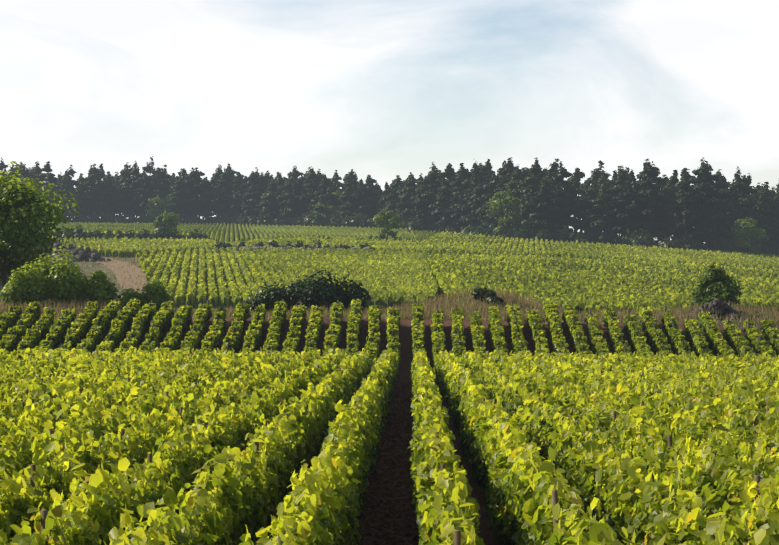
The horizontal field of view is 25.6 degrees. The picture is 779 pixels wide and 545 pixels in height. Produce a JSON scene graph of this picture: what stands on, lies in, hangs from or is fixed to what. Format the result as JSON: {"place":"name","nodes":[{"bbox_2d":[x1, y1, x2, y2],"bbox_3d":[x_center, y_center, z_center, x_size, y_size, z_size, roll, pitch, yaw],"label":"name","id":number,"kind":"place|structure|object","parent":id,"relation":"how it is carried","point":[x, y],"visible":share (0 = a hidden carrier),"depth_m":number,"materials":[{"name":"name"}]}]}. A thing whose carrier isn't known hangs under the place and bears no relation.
{"place":"outdoors","nodes":[
{"label":"outdoors","id":0,"kind":"place"},
{"bbox_2d":[98,257,150,292],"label":"dirt track","id":1,"kind":"structure","parent":0,"point":[136,272],"depth_m":240.31,"materials":[{"name":"beige soil"}]},
{"bbox_2d":[250,512,361,544],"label":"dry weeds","id":2,"kind":"object","parent":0,"point":[313,539],"visible":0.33,"depth_m":15.67,"materials":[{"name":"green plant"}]},
{"bbox_2d":[0,0,778,242],"label":"sky","id":3,"kind":"structure","parent":0,"point":[383,90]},
{"bbox_2d":[1,220,778,544],"bbox_3d":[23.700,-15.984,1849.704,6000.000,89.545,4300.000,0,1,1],"label":"terrain","id":4,"kind":"structure","parent":0,"point":[405,360],"depth_m":88.41,"materials":[{"name":"soil"}]},
{"bbox_2d":[0,244,44,295],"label":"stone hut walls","id":5,"kind":"structure","parent":4,"relation":"on","point":[19,269],"depth_m":120.11,"materials":[{"name":"grey stone"}]},
{"bbox_2d":[45,241,110,261],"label":"stone bank","id":6,"kind":"structure","parent":4,"relation":"on","point":[82,253],"depth_m":282.89,"materials":[{"name":"grey stone"}]},
{"bbox_2d":[0,161,174,311],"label":"trees and bushes","id":7,"kind":"object","parent":4,"relation":"on","point":[40,281],"depth_m":101.55,"materials":[{"name":"green plant"}]},
{"bbox_2d":[51,253,224,299],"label":"ground","id":8,"kind":"structure","parent":4,"relation":"on","point":[135,262],"depth_m":252.76,"materials":[{"name":"brown soil"}]},
{"bbox_2d":[152,206,404,240],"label":"field trees","id":9,"kind":"object","parent":4,"relation":"on","point":[170,218],"depth_m":359.19,"materials":[{"name":"green plant"}]},
{"bbox_2d":[224,245,368,251],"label":"terrace wall","id":10,"kind":"structure","parent":4,"relation":"on","point":[290,247],"depth_m":305.35,"materials":[{"name":"stone"}]},
{"bbox_2d":[45,225,554,251],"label":"scrub foliage","id":11,"kind":"object","parent":4,"relation":"on","point":[79,233],"visible":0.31,"depth_m":353.97,"materials":[{"name":"green plant"}]},
{"bbox_2d":[357,380,418,544],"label":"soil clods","id":12,"kind":"object","parent":4,"relation":"on","point":[387,517],"visible":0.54,"depth_m":28.27,"materials":[{"name":"brown soil"}]},
{"bbox_2d":[0,156,778,255],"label":"forest pine","id":13,"kind":"object","parent":4,"relation":"on","point":[479,182],"depth_m":428.79,"materials":[{"name":"green plant"}]},
{"bbox_2d":[0,392,778,544],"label":"vine leaves","id":14,"kind":"object","parent":4,"relation":"on","point":[609,491],"visible":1,"depth_m":18.71,"materials":[{"name":"green plant"}]},
{"bbox_2d":[0,359,778,473],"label":"vine leaves","id":15,"kind":"object","parent":4,"relation":"on","point":[524,395],"visible":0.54,"depth_m":37.43,"materials":[{"name":"green plant"}]},
{"bbox_2d":[0,286,778,331],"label":"dry grass bank","id":16,"kind":"structure","parent":4,"relation":"on","point":[429,308],"depth_m":96.68,"materials":[{"name":"brown plant"}]},
{"bbox_2d":[0,299,778,544],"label":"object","id":17,"kind":"object","parent":4,"relation":"on","point":[758,338],"depth_m":86.07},
{"bbox_2d":[0,299,778,406],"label":"vine leaves","id":18,"kind":"object","parent":17,"relation":"attached to","point":[251,358],"visible":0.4,"depth_m":84.55,"materials":[{"name":"green plant"}]},
{"bbox_2d":[16,299,766,333],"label":"vine end posts","id":19,"kind":"object","parent":4,"relation":"on","point":[418,303],"visible":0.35,"depth_m":90.41,"materials":[{"name":"brown wood"}]},
{"bbox_2d":[11,353,775,544],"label":"vine stakes","id":20,"kind":"object","parent":4,"relation":"in","point":[457,533],"visible":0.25,"depth_m":20.64,"materials":[{"name":"brown wood"}]},
{"bbox_2d":[28,221,778,312],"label":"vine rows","id":21,"kind":"object","parent":4,"relation":"on","point":[251,232],"visible":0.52,"depth_m":259.70,"materials":[{"name":"green plant"}]},
{"bbox_2d":[40,209,778,254],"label":"grapevines","id":22,"kind":"object","parent":4,"relation":"on","point":[361,221],"visible":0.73,"depth_m":420.52,"materials":[{"name":"green plant"}]},
{"bbox_2d":[47,231,778,312],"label":"grapevines","id":23,"kind":"object","parent":4,"relation":"on","point":[671,296],"visible":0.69,"depth_m":243.46,"materials":[{"name":"green plant"}]},
{"bbox_2d":[247,269,582,312],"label":"bank bushes","id":24,"kind":"object","parent":4,"relation":"on","point":[322,291],"depth_m":99.76,"materials":[{"name":"green plant"}]},
{"bbox_2d":[144,186,768,252],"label":"deciduous trees","id":25,"kind":"object","parent":4,"relation":"on","point":[745,226],"depth_m":396.11,"materials":[{"name":"green plant"}]},
{"bbox_2d":[516,260,741,306],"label":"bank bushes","id":26,"kind":"object","parent":4,"relation":"on","point":[713,282],"depth_m":99.85,"materials":[{"name":"green plant"}]},
{"bbox_2d":[672,299,764,320],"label":"stone heap","id":27,"kind":"object","parent":4,"relation":"on","point":[714,305],"visible":0.6,"depth_m":94.29,"materials":[{"name":"grey stone"}]}
]}

